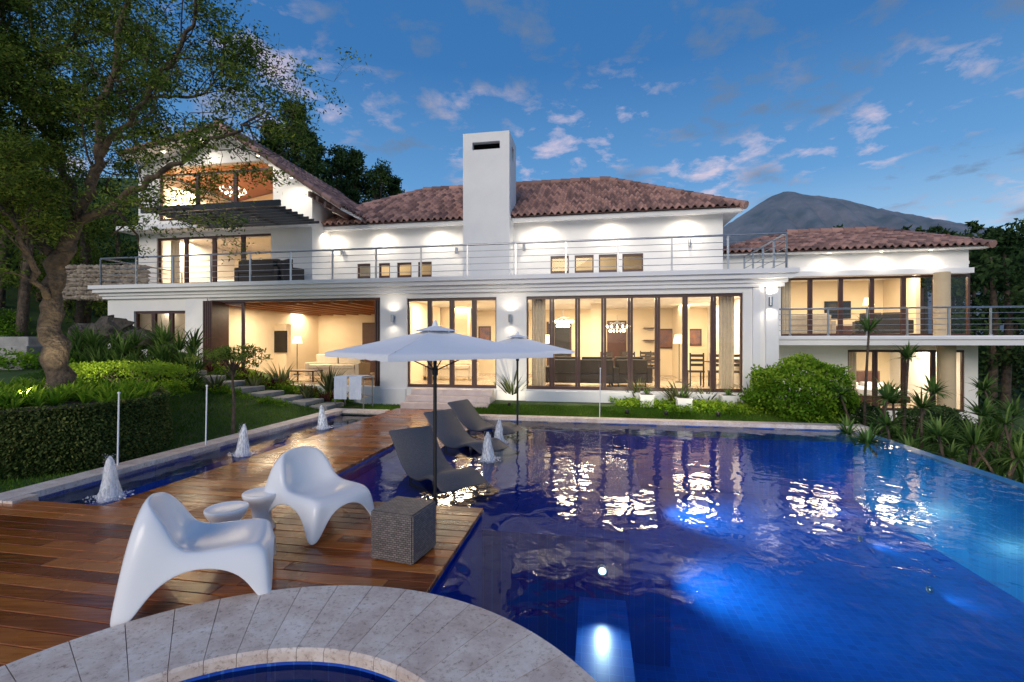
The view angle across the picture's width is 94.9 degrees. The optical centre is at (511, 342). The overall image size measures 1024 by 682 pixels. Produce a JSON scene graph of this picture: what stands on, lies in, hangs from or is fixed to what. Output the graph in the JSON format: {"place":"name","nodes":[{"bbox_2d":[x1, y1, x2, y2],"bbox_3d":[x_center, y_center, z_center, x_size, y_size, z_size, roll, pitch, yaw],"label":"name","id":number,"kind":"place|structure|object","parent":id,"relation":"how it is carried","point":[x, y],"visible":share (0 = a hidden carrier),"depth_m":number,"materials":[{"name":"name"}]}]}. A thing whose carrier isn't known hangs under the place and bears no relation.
{"place":"outdoors","nodes":[
{"label":"outdoors","id":0,"kind":"place"},
{"bbox_2d":[0,177,1023,492],"bbox_3d":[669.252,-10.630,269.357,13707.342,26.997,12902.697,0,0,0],"label":"ground","id":1,"kind":"structure","parent":0,"point":[32,327],"depth_m":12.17,"materials":[{"name":"green plant"}]},
{"bbox_2d":[0,337,42,369],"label":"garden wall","id":2,"kind":"structure","parent":1,"relation":"on","point":[25,344],"depth_m":13.25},
{"bbox_2d":[0,302,87,371],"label":"hillside shrubs","id":3,"kind":"object","parent":1,"relation":"on","point":[28,358],"visible":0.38,"depth_m":11.98,"materials":[{"name":"green plant"}]},
{"bbox_2d":[0,100,137,336],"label":"hillside trees","id":4,"kind":"object","parent":1,"relation":"on","point":[87,253],"visible":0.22,"depth_m":17.66,"materials":[{"name":"green plant"}]},
{"bbox_2d":[7,166,137,319],"bbox_3d":[-34.128,-8.524,35.038,46.743,16.861,15.702,0,0,39],"label":"hillside scrub","id":5,"kind":"object","parent":1,"relation":"on","point":[111,223],"visible":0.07,"depth_m":31.14,"materials":[{"name":"green plant"}]},
{"bbox_2d":[67,315,185,364],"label":"garden rocks","id":6,"kind":"object","parent":1,"relation":"on","point":[112,322],"visible":0.25,"depth_m":13.63,"materials":[{"name":"grey stone"}]},
{"bbox_2d":[69,359,198,396],"bbox_3d":[-8.864,0.822,10.914,3.122,0.950,1.264,0,0,15],"label":"clipped hedge","id":7,"kind":"object","parent":1,"relation":"on","point":[161,369],"visible":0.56,"depth_m":10.72,"materials":[{"name":"green plant"}]},
{"bbox_2d":[62,317,214,390],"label":"agave bank","id":8,"kind":"structure","parent":1,"relation":"on","point":[92,347],"depth_m":12.39,"materials":[{"name":"green plant"}]},
{"bbox_2d":[0,0,371,391],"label":"garden tree","id":9,"kind":"object","parent":1,"relation":"on","point":[21,86],"visible":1,"depth_m":8.08,"materials":[{"name":"green plant"}]},
{"bbox_2d":[203,373,228,391],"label":"flax plant","id":10,"kind":"object","parent":1,"relation":"on","point":[219,382],"visible":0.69,"depth_m":12.46,"materials":[{"name":"green plant"}]},
{"bbox_2d":[182,342,271,434],"bbox_3d":[-5.330,0.898,9.140,1.269,1.807,1.668,0,0,0],"label":"young tree","id":11,"kind":"object","parent":1,"relation":"on","point":[220,354],"visible":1,"depth_m":9.04,"materials":[{"name":"green plant"}]},
{"bbox_2d":[243,374,266,385],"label":"flax plant","id":12,"kind":"object","parent":1,"relation":"on","point":[254,382],"visible":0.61,"depth_m":13.65,"materials":[{"name":"green plant"}]},
{"bbox_2d":[198,370,343,410],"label":"stepping stones","id":13,"kind":"object","parent":1,"relation":"on","point":[301,400],"visible":0.46,"depth_m":13.21,"materials":[{"name":"grey stone"}]},
{"bbox_2d":[254,118,293,162],"bbox_3d":[-12.801,-5.568,24.935,4.734,12.917,4.442,0,0,0],"label":"tree","id":14,"kind":"object","parent":1,"relation":"on","point":[270,146],"visible":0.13,"depth_m":24.81,"materials":[{"name":"green plant"}]},
{"bbox_2d":[201,361,348,401],"bbox_3d":[-7.257,1.137,14.398,5.023,1.322,1.425,0,0,10],"label":"cordyline planting","id":15,"kind":"object","parent":1,"relation":"on","point":[327,396],"visible":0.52,"depth_m":14.22,"materials":[{"name":"plant"}]},
{"bbox_2d":[198,361,352,407],"bbox_3d":[-7.454,1.231,13.503,5.029,1.364,2.917,0,0,13],"label":"path border planting","id":16,"kind":"object","parent":1,"relation":"on","point":[287,388],"visible":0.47,"depth_m":13.92,"materials":[{"name":"green plant"}]},
{"bbox_2d":[262,359,299,382],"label":"flax plant","id":17,"kind":"object","parent":1,"relation":"on","point":[283,376],"visible":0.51,"depth_m":14.79,"materials":[{"name":"green plant"}]},
{"bbox_2d":[273,97,318,166],"bbox_3d":[-12.207,-6.651,26.874,4.820,15.072,5.274,0,0,26],"label":"tree","id":18,"kind":"object","parent":1,"relation":"on","point":[292,144],"visible":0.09,"depth_m":26.64,"materials":[{"name":"green plant"}]},
{"bbox_2d":[293,383,316,397],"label":"flax plant","id":19,"kind":"object","parent":1,"relation":"on","point":[306,393],"visible":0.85,"depth_m":13.56,"materials":[{"name":"green plant"}]},
{"bbox_2d":[292,128,335,186],"bbox_3d":[-11.038,-5.467,26.087,4.450,12.648,4.446,0,0,0],"label":"tree","id":20,"kind":"object","parent":1,"relation":"on","point":[312,167],"visible":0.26,"depth_m":25.64,"materials":[{"name":"green plant"}]},
{"bbox_2d":[308,366,349,392],"bbox_3d":[-5.558,1.085,14.611,1.578,0.970,1.482,0,0,39],"label":"flax plant","id":21,"kind":"object","parent":1,"relation":"on","point":[328,383],"visible":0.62,"depth_m":14.32,"materials":[{"name":"green plant"}]},
{"bbox_2d":[322,144,364,203],"bbox_3d":[-10.368,-6.084,28.943,5.014,12.473,5.007,0,0,0],"label":"tree","id":22,"kind":"object","parent":1,"relation":"on","point":[339,163],"visible":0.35,"depth_m":28.77,"materials":[{"name":"green plant"}]},
{"bbox_2d":[333,375,373,408],"bbox_3d":[-4.462,1.375,13.247,0.920,0.890,0.647,0,0,10],"label":"towel table","id":23,"kind":"object","parent":1,"relation":"on","point":[340,386],"visible":0.98,"depth_m":12.97,"materials":[{"name":"fabric"}]},
{"bbox_2d":[343,145,375,203],"bbox_3d":[-10.029,-6.343,30.147,4.849,12.251,5.258,0,0,-26],"label":"tree","id":24,"kind":"object","parent":1,"relation":"on","point":[356,160],"visible":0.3,"depth_m":29.59,"materials":[{"name":"green plant"}]},
{"bbox_2d":[358,157,396,201],"bbox_3d":[-8.726,-6.043,29.909,4.670,11.469,4.840,0,0,0],"label":"tree","id":25,"kind":"object","parent":1,"relation":"on","point":[379,177],"visible":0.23,"depth_m":29.71,"materials":[{"name":"green plant"}]},
{"bbox_2d":[385,175,404,196],"bbox_3d":[-7.981,-5.846,31.103,3.766,10.507,3.433,0,0,-32],"label":"tree","id":26,"kind":"object","parent":1,"relation":"on","point":[397,188],"visible":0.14,"depth_m":30.75,"materials":[{"name":"green plant"}]},
{"bbox_2d":[400,388,494,408],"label":"steps","id":27,"kind":"structure","parent":1,"relation":"on","point":[419,398],"depth_m":13.12,"materials":[{"name":"stone"}]},
{"bbox_2d":[492,372,531,394],"bbox_3d":[-0.035,1.144,13.656,1.734,1.053,1.584,0,0,-34],"label":"flax plant","id":28,"kind":"object","parent":1,"relation":"on","point":[510,389],"visible":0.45,"depth_m":13.36,"materials":[{"name":"green plant"}]},
{"bbox_2d":[38,413,1023,681],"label":"swimming pool","id":29,"kind":"structure","parent":1,"relation":"in","point":[742,559],"depth_m":6.28,"materials":[{"name":"blue liquid"}]},
{"bbox_2d":[179,661,398,681],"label":"spa basin","id":30,"kind":"object","parent":29,"relation":"in","point":[301,671],"visible":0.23,"depth_m":2.68,"materials":[{"name":"liquid"}]},
{"bbox_2d":[0,585,596,681],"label":"spa coping","id":31,"kind":"object","parent":30,"relation":"on","point":[401,635],"visible":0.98,"depth_m":2.74,"materials":[{"name":"stone"}]},
{"bbox_2d":[0,408,868,503],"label":"pool kerb","id":32,"kind":"structure","parent":29,"relation":"on","point":[34,492],"depth_m":10.01,"materials":[{"name":"stone"}]},
{"bbox_2d":[117,392,120,464],"bbox_3d":[-5.681,1.253,6.790,0.045,1.095,0.034,0,0,22],"label":"garden stake","id":33,"kind":"object","parent":32,"relation":"on","point":[118,393],"visible":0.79,"depth_m":6.78,"materials":[{"name":"white plastic"}]},
{"bbox_2d":[389,425,498,504],"bbox_3d":[-1.014,1.679,6.613,0.720,0.720,1.782,0,0,-40],"label":"chaise lounge","id":34,"kind":"object","parent":29,"relation":"on","point":[413,446],"visible":0.91,"depth_m":6.69,"materials":[{"name":"grey wicker"}]},
{"bbox_2d":[423,409,519,460],"bbox_3d":[-0.773,1.679,8.594,1.782,0.720,0.720,0,0,40],"label":"chaise lounge","id":35,"kind":"object","parent":29,"relation":"on","point":[452,433],"visible":0.86,"depth_m":8.71,"materials":[{"name":"grey wicker"}]},
{"bbox_2d":[447,399,532,439],"bbox_3d":[-0.492,1.679,10.245,1.782,0.720,0.720,0,0,32],"label":"chaise lounge","id":36,"kind":"object","parent":29,"relation":"on","point":[467,415],"visible":0.88,"depth_m":10.28,"materials":[{"name":"grey wicker"}]},
{"bbox_2d":[499,331,574,424],"bbox_3d":[0.120,0.895,10.300,1.796,2.290,1.796,0,0,-25],"label":"patio umbrella","id":37,"kind":"object","parent":29,"relation":"on","point":[517,339],"visible":0.56,"depth_m":10.00,"materials":[{"name":"fabric"}]},
{"bbox_2d":[597,564,607,575],"bbox_3d":[0.821,2.070,4.278,0.094,0.094,0.038,0,0,10],"label":"pool light","id":38,"kind":"object","parent":29,"relation":"in","point":[602,570],"visible":1,"depth_m":4.26,"materials":[{"name":"metal"}]},
{"bbox_2d":[108,128,988,422],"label":"walls","id":39,"kind":"structure","parent":1,"relation":"on","point":[488,190],"depth_m":16.20,"materials":[{"name":"white paint"}]},
{"bbox_2d":[165,163,440,315],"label":"timber ceilings","id":40,"kind":"object","parent":39,"relation":"attached to","point":[333,308],"visible":0.37,"depth_m":19.03,"materials":[{"name":"brown wood"}]},
{"bbox_2d":[474,143,568,356],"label":"dark recesses","id":41,"kind":"object","parent":39,"relation":"attached to","point":[561,337],"visible":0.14,"depth_m":19.76,"materials":[{"name":"metal"}]},
{"bbox_2d":[136,167,969,411],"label":"window frames","id":42,"kind":"structure","parent":39,"relation":"attached to","point":[216,318],"depth_m":14.99,"materials":[{"name":"brown wood"}]},
{"bbox_2d":[116,120,996,253],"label":"tile roofs","id":43,"kind":"structure","parent":39,"relation":"on","point":[579,196],"depth_m":17.28,"materials":[{"name":"tile"}]},
{"bbox_2d":[189,236,914,407],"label":"interior floors","id":44,"kind":"structure","parent":1,"relation":"on","point":[261,244],"depth_m":17.44,"materials":[{"name":"tile"}]},
{"bbox_2d":[305,354,369,378],"bbox_3d":[-6.397,0.880,17.268,2.120,0.900,0.890,0,0,10],"label":"sofa","id":45,"kind":"object","parent":44,"relation":"on","point":[355,366],"visible":0.7,"depth_m":16.99,"materials":[{"name":"beige fabric"}]},
{"bbox_2d":[423,360,478,379],"bbox_3d":[-2.211,0.880,16.936,1.920,0.900,0.840,0,0,10],"label":"sofa","id":46,"kind":"object","parent":44,"relation":"on","point":[463,368],"visible":0.37,"depth_m":16.56,"materials":[{"name":"beige fabric"}]},
{"bbox_2d":[171,240,855,389],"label":"curtains","id":47,"kind":"object","parent":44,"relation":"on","point":[726,341],"visible":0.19,"depth_m":13.80,"materials":[{"name":"beige fabric"}]},
{"bbox_2d":[545,357,618,386],"bbox_3d":[2.127,0.880,14.445,2.220,0.900,0.890,0,0,10],"label":"sofa","id":48,"kind":"object","parent":44,"relation":"on","point":[590,367],"visible":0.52,"depth_m":14.01,"materials":[{"name":"fabric"}]},
{"bbox_2d":[609,357,651,386],"bbox_3d":[3.527,0.880,14.401,1.220,0.900,0.890,0,0,-10],"label":"sofa","id":49,"kind":"object","parent":44,"relation":"on","point":[642,370],"visible":0.63,"depth_m":14.00,"materials":[{"name":"fabric"}]},
{"bbox_2d":[673,335,681,382],"bbox_3d":[5.604,0.530,15.761,0.400,1.600,0.400,0,0,0],"label":"floor lamp","id":50,"kind":"object","parent":44,"relation":"on","point":[677,339],"visible":0.87,"depth_m":15.67,"materials":[{"name":"metal"}]},
{"bbox_2d":[688,353,704,386],"bbox_3d":[5.597,0.820,14.341,0.440,1.020,0.440,0,0,10],"label":"dining chair","id":51,"kind":"object","parent":44,"relation":"on","point":[690,371],"visible":0.88,"depth_m":14.16,"materials":[{"name":"wood"}]},
{"bbox_2d":[791,313,835,333],"bbox_3d":[11.225,-0.670,18.121,1.920,0.900,0.840,0,0,10],"label":"sofa","id":52,"kind":"object","parent":44,"relation":"on","point":[802,324],"visible":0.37,"depth_m":17.69,"materials":[{"name":"beige fabric"}]},
{"bbox_2d":[852,312,913,333],"bbox_3d":[13.877,-0.670,17.653,1.720,0.900,0.840,0,0,30],"label":"sofa","id":53,"kind":"object","parent":44,"relation":"on","point":[890,319],"visible":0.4,"depth_m":17.28,"materials":[{"name":"fabric"}]},
{"bbox_2d":[856,370,909,402],"bbox_3d":[14.131,1.710,18.665,1.900,1.100,2.080,0,0,10],"label":"bed","id":54,"kind":"object","parent":44,"relation":"on","point":[860,377],"visible":0.25,"depth_m":19.02,"materials":[{"name":"white fabric"}]},
{"bbox_2d":[88,223,1023,404],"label":"cornices and trim","id":55,"kind":"object","parent":1,"relation":"on","point":[771,280],"visible":0.41,"depth_m":13.81,"materials":[{"name":"white paint"}]},
{"bbox_2d":[62,264,150,300],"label":"stone wall","id":56,"kind":"structure","parent":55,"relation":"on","point":[80,278],"depth_m":16.22,"materials":[{"name":"grey stone"}]},
{"bbox_2d":[140,199,318,228],"bbox_3d":[-8.882,-4.065,15.183,4.768,0.170,2.350,0,0,10],"label":"pergola","id":57,"kind":"object","parent":55,"relation":"on","point":[271,213],"visible":0.77,"depth_m":14.79,"materials":[{"name":"wood"}]},
{"bbox_2d":[234,259,279,281],"bbox_3d":[-8.408,-2.350,15.896,1.620,0.900,0.740,0,0,10],"label":"outdoor sofa","id":58,"kind":"object","parent":55,"relation":"on","point":[269,270],"visible":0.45,"depth_m":15.53,"materials":[{"name":"fabric"}]},
{"bbox_2d":[277,259,303,280],"bbox_3d":[-7.626,-2.350,15.962,1.020,0.900,0.740,0,0,40],"label":"outdoor sofa","id":59,"kind":"object","parent":55,"relation":"on","point":[298,273],"visible":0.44,"depth_m":15.59,"materials":[{"name":"fabric"}]},
{"bbox_2d":[100,232,787,284],"bbox_3d":[-3.071,-2.374,15.641,21.289,0.948,3.550,0,0,10],"label":"terrace railing","id":60,"kind":"object","parent":55,"relation":"on","point":[565,254],"visible":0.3,"depth_m":13.66,"materials":[{"name":"metal"}]},
{"bbox_2d":[779,306,1023,335],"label":"balcony railing","id":61,"kind":"object","parent":55,"relation":"on","point":[990,318],"visible":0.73,"depth_m":14.57,"materials":[{"name":"metal"}]},
{"bbox_2d":[229,193,919,385],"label":"interior walls","id":62,"kind":"structure","parent":1,"relation":"on","point":[322,334],"depth_m":19.32,"materials":[{"name":"beige paint"}]},
{"bbox_2d":[274,331,286,352],"bbox_3d":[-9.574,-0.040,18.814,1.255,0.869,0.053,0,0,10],"label":"picture","id":63,"kind":"object","parent":62,"relation":"attached to","point":[280,341],"visible":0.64,"depth_m":18.72},
{"bbox_2d":[478,326,490,340],"bbox_3d":[-1.182,-0.284,20.380,0.552,0.852,0.053,0,0,10],"label":"painting","id":64,"kind":"object","parent":62,"relation":"attached to","point":[484,332],"visible":0.64,"depth_m":20.36,"materials":[{"name":"fabric"}]},
{"bbox_2d":[660,329,671,348],"bbox_3d":[6.279,-0.160,19.065,0.662,0.798,0.053,0,0,10],"label":"painting","id":65,"kind":"object","parent":62,"relation":"attached to","point":[665,338],"visible":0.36,"depth_m":19.05,"materials":[{"name":"fabric"}]},
{"bbox_2d":[690,329,701,345],"bbox_3d":[7.334,-0.211,18.879,0.524,0.684,0.053,0,0,10],"label":"painting","id":66,"kind":"object","parent":62,"relation":"attached to","point":[695,337],"visible":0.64,"depth_m":18.85,"materials":[{"name":"fabric"}]},
{"bbox_2d":[824,301,850,317],"bbox_3d":[14.262,-1.439,20.602,1.037,0.748,0.053,0,0,10],"label":"television","id":67,"kind":"object","parent":62,"relation":"attached to","point":[834,313],"visible":0.79,"depth_m":20.59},
{"bbox_2d":[610,378,653,396],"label":"flax plant","id":68,"kind":"object","parent":1,"relation":"on","point":[637,390],"visible":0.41,"depth_m":12.81,"materials":[{"name":"green plant"}]},
{"bbox_2d":[638,388,654,407],"bbox_3d":[3.529,1.422,12.331,0.380,0.564,0.436,0,0,10],"label":"white planter","id":69,"kind":"object","parent":1,"relation":"on","point":[647,395],"visible":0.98,"depth_m":12.19,"materials":[{"name":"ceramic"}]},
{"bbox_2d":[655,378,697,404],"bbox_3d":[4.295,1.293,12.413,1.432,0.893,1.264,0,0,0],"label":"flax plant","id":70,"kind":"object","parent":1,"relation":"on","point":[674,394],"visible":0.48,"depth_m":12.28,"materials":[{"name":"green plant"}]},
{"bbox_2d":[675,389,692,410],"bbox_3d":[4.324,1.449,11.882,0.414,0.580,0.453,0,0,10],"label":"white planter","id":71,"kind":"object","parent":1,"relation":"on","point":[683,400],"visible":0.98,"depth_m":11.73,"materials":[{"name":"ceramic"}]},
{"bbox_2d":[718,388,737,405],"bbox_3d":[5.578,1.421,12.110,0.401,0.558,0.380,0,0,10],"label":"white planter","id":72,"kind":"object","parent":1,"relation":"on","point":[727,396],"visible":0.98,"depth_m":11.97,"materials":[{"name":"ceramic"}]},
{"bbox_2d":[609,396,862,424],"bbox_3d":[5.257,1.740,11.555,5.622,0.660,1.988,0,0,9],"label":"groundcover planting","id":73,"kind":"object","parent":1,"relation":"on","point":[726,407],"visible":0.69,"depth_m":11.63,"materials":[{"name":"green plant"}]},
{"bbox_2d":[738,352,861,421],"bbox_3d":[6.843,1.160,11.267,2.753,1.900,1.899,0,0,0],"label":"shrub","id":74,"kind":"object","parent":1,"relation":"on","point":[765,388],"visible":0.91,"depth_m":10.84,"materials":[{"name":"green plant"}]},
{"bbox_2d":[836,402,892,430],"bbox_3d":[8.359,1.947,11.374,1.789,1.127,1.468,0,0,0],"label":"shrub","id":75,"kind":"object","parent":1,"relation":"on","point":[858,414],"visible":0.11,"depth_m":11.08,"materials":[{"name":"green plant"}]},
{"bbox_2d":[830,313,907,433],"bbox_3d":[7.878,1.110,10.508,1.742,3.598,1.086,0,0,0],"label":"dracaena","id":76,"kind":"object","parent":1,"relation":"on","point":[867,325],"visible":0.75,"depth_m":10.57,"materials":[{"name":"green plant"}]},
{"bbox_2d":[830,376,921,445],"bbox_3d":[7.479,1.812,9.725,1.678,2.209,1.052,0,0,0],"label":"dracaena","id":77,"kind":"object","parent":1,"relation":"on","point":[886,392],"visible":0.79,"depth_m":9.73,"materials":[{"name":"green plant"}]},
{"bbox_2d":[843,408,937,457],"bbox_3d":[7.256,2.119,9.174,1.812,1.680,1.141,0,0,-13],"label":"dracaena","id":78,"kind":"object","parent":1,"relation":"on","point":[867,438],"visible":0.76,"depth_m":9.13,"materials":[{"name":"green plant"}]},
{"bbox_2d":[783,398,1023,512],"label":"border planting","id":79,"kind":"object","parent":1,"relation":"on","point":[1000,470],"visible":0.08,"depth_m":10.35,"materials":[{"name":"green plant"}]},
{"bbox_2d":[873,342,951,441],"bbox_3d":[8.578,1.413,10.053,1.844,2.989,1.111,0,0,0],"label":"dracaena","id":80,"kind":"object","parent":1,"relation":"on","point":[907,353],"visible":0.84,"depth_m":10.13,"materials":[{"name":"green plant"}]},
{"bbox_2d":[864,387,982,455],"bbox_3d":[8.440,1.909,9.696,2.142,2.109,1.182,0,0,19],"label":"dracaena","id":81,"kind":"object","parent":1,"relation":"on","point":[920,402],"visible":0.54,"depth_m":9.60,"materials":[{"name":"green plant"}]},
{"bbox_2d":[833,220,1023,334],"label":"distant treeline","id":82,"kind":"object","parent":1,"relation":"on","point":[925,283],"visible":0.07,"depth_m":58.05,"materials":[{"name":"green plant"}]},
{"bbox_2d":[895,403,974,442],"bbox_3d":[11.584,2.265,12.992,2.012,1.192,1.620,0,0,0],"label":"shrub","id":83,"kind":"object","parent":1,"relation":"on","point":[913,414],"visible":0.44,"depth_m":12.70,"materials":[{"name":"green plant"}]},
{"bbox_2d":[896,416,975,463],"bbox_3d":[7.877,2.148,8.743,1.694,1.622,1.019,0,0,0],"label":"dracaena","id":84,"kind":"object","parent":1,"relation":"on","point":[951,452],"visible":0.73,"depth_m":8.72,"materials":[{"name":"green plant"}]},
{"bbox_2d":[933,272,955,423],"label":"column","id":85,"kind":"structure","parent":1,"relation":"on","point":[946,363],"depth_m":15.35,"materials":[{"name":"beige paint"}]},
{"bbox_2d":[909,392,1023,466],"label":"dracaena","id":86,"kind":"object","parent":1,"relation":"on","point":[996,431],"visible":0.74,"depth_m":9.18,"materials":[{"name":"green plant"}]},
{"bbox_2d":[947,401,1023,479],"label":"dracaena","id":87,"kind":"object","parent":1,"relation":"on","point":[1016,451],"visible":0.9,"depth_m":8.91,"materials":[{"name":"green plant"}]},
{"bbox_2d":[951,218,1023,409],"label":"forest trees","id":88,"kind":"object","parent":1,"relation":"on","point":[993,275],"visible":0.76,"depth_m":20.00,"materials":[{"name":"green plant"}]},
{"bbox_2d":[965,372,1023,464],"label":"dracaena","id":89,"kind":"object","parent":1,"relation":"on","point":[986,386],"visible":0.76,"depth_m":10.51,"materials":[{"name":"green plant"}]},
{"bbox_3d":[-5.817,1.973,6.178,10.954,0.255,13.319,0,0,0],"label":"deck substructure","id":90,"kind":"object","parent":1,"relation":"on","visible":0},
{"bbox_2d":[0,408,482,666],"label":"wooden deck","id":91,"kind":"structure","parent":90,"relation":"on","point":[60,566],"depth_m":4.04,"materials":[{"name":"brown wood"}]},
{"bbox_2d":[0,382,173,480],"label":"ivy planter wall","id":92,"kind":"structure","parent":91,"relation":"on","point":[67,437],"depth_m":6.72,"materials":[{"name":"green plant"}]},
{"bbox_2d":[0,374,161,409],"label":"agapanthus bed","id":93,"kind":"object","parent":92,"relation":"on","point":[12,393],"visible":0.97,"depth_m":7.57,"materials":[{"name":"green plant"}]},
{"bbox_2d":[110,492,275,626],"bbox_3d":[-2.250,1.431,3.446,0.911,0.708,0.754,0,0,-24],"label":"lounge chair","id":94,"kind":"object","parent":91,"relation":"on","point":[171,537],"visible":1,"depth_m":3.22,"materials":[{"name":"white plastic"}]},
{"bbox_2d":[203,501,248,522],"bbox_3d":[-2.500,1.618,4.120,0.344,0.356,0.344,0,0,0],"label":"side table","id":95,"kind":"object","parent":91,"relation":"on","point":[226,511],"visible":0.5,"depth_m":4.06,"materials":[{"name":"white plastic"}]},
{"bbox_2d":[241,487,275,528],"bbox_3d":[-2.420,1.618,4.550,0.344,0.356,0.344,0,0,0],"label":"side table","id":96,"kind":"object","parent":91,"relation":"on","point":[259,500],"visible":0.66,"depth_m":4.47,"materials":[{"name":"white plastic"}]},
{"bbox_2d":[264,446,374,544],"bbox_3d":[-1.939,1.431,4.686,0.911,0.708,0.754,0,0,32],"label":"lounge chair","id":97,"kind":"object","parent":91,"relation":"on","point":[311,488],"visible":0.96,"depth_m":4.58,"materials":[{"name":"white plastic"}]},
{"bbox_2d":[371,496,435,564],"bbox_3d":[-0.920,1.594,4.020,0.400,0.412,0.400,0,0,19],"label":"wicker cube table","id":98,"kind":"object","parent":91,"relation":"on","point":[403,529],"visible":1,"depth_m":3.86,"materials":[{"name":"wicker"}]},
{"bbox_2d":[325,320,552,504],"bbox_3d":[-0.900,0.885,5.500,1.952,2.310,1.952,0,0,-37],"label":"patio umbrella","id":99,"kind":"object","parent":91,"relation":"on","point":[434,342],"visible":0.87,"depth_m":5.13,"materials":[{"name":"fabric"}]},
{"bbox_2d":[2,0,1023,230],"label":"sky","id":100,"kind":"structure","parent":0,"point":[916,107],"materials":[{"name":"blue"}]},
{"bbox_2d":[723,191,1023,334],"bbox_3d":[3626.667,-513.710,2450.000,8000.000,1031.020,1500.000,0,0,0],"label":"mountain","id":101,"kind":"structure","parent":0,"point":[782,211],"depth_m":2971.25,"materials":[{"name":"grey stone"}]},
{"bbox_2d":[920,288,923,333],"bbox_3d":[16.840,-1.270,20.121,1.342,2.100,0.090,0,0,10],"label":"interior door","id":102,"kind":"structure","parent":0,"point":[921,310],"depth_m":19.97,"materials":[{"name":"brown wood"}]},
{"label":"water","id":103,"kind":"structure","parent":0,"visible":0},
{"bbox_2d":[82,453,133,503],"bbox_3d":[-4.856,1.623,5.655,0.523,0.573,0.489,0,0,0],"label":"fountain jet","id":104,"kind":"object","parent":103,"relation":"in","point":[110,482],"visible":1,"depth_m":5.62,"materials":[{"name":"white liquid"}]},
{"bbox_2d":[228,423,257,457],"bbox_3d":[-4.505,1.627,7.867,0.510,0.562,0.459,0,0,45],"label":"fountain jet","id":105,"kind":"object","parent":103,"relation":"in","point":[243,449],"visible":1,"depth_m":7.82,"materials":[{"name":"white liquid"}]},
{"bbox_2d":[312,405,332,429],"bbox_3d":[-4.136,1.624,10.310,0.465,0.574,0.472,0,0,-38],"label":"fountain jet","id":106,"kind":"object","parent":103,"relation":"in","point":[322,420],"visible":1,"depth_m":10.26,"materials":[{"name":"white liquid"}]},
{"bbox_2d":[474,432,500,463],"bbox_3d":[-0.391,1.655,7.469,0.456,0.502,0.478,0,0,42],"label":"fountain jet","id":107,"kind":"object","parent":103,"relation":"in","point":[487,456],"visible":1,"depth_m":7.44,"materials":[{"name":"white liquid"}]},
{"bbox_2d":[494,419,508,442],"bbox_3d":[-0.260,1.655,8.779,0.479,0.508,0.481,0,0,34],"label":"fountain jet","id":108,"kind":"object","parent":103,"relation":"in","point":[498,433],"visible":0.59,"depth_m":8.74,"materials":[{"name":"white liquid"}]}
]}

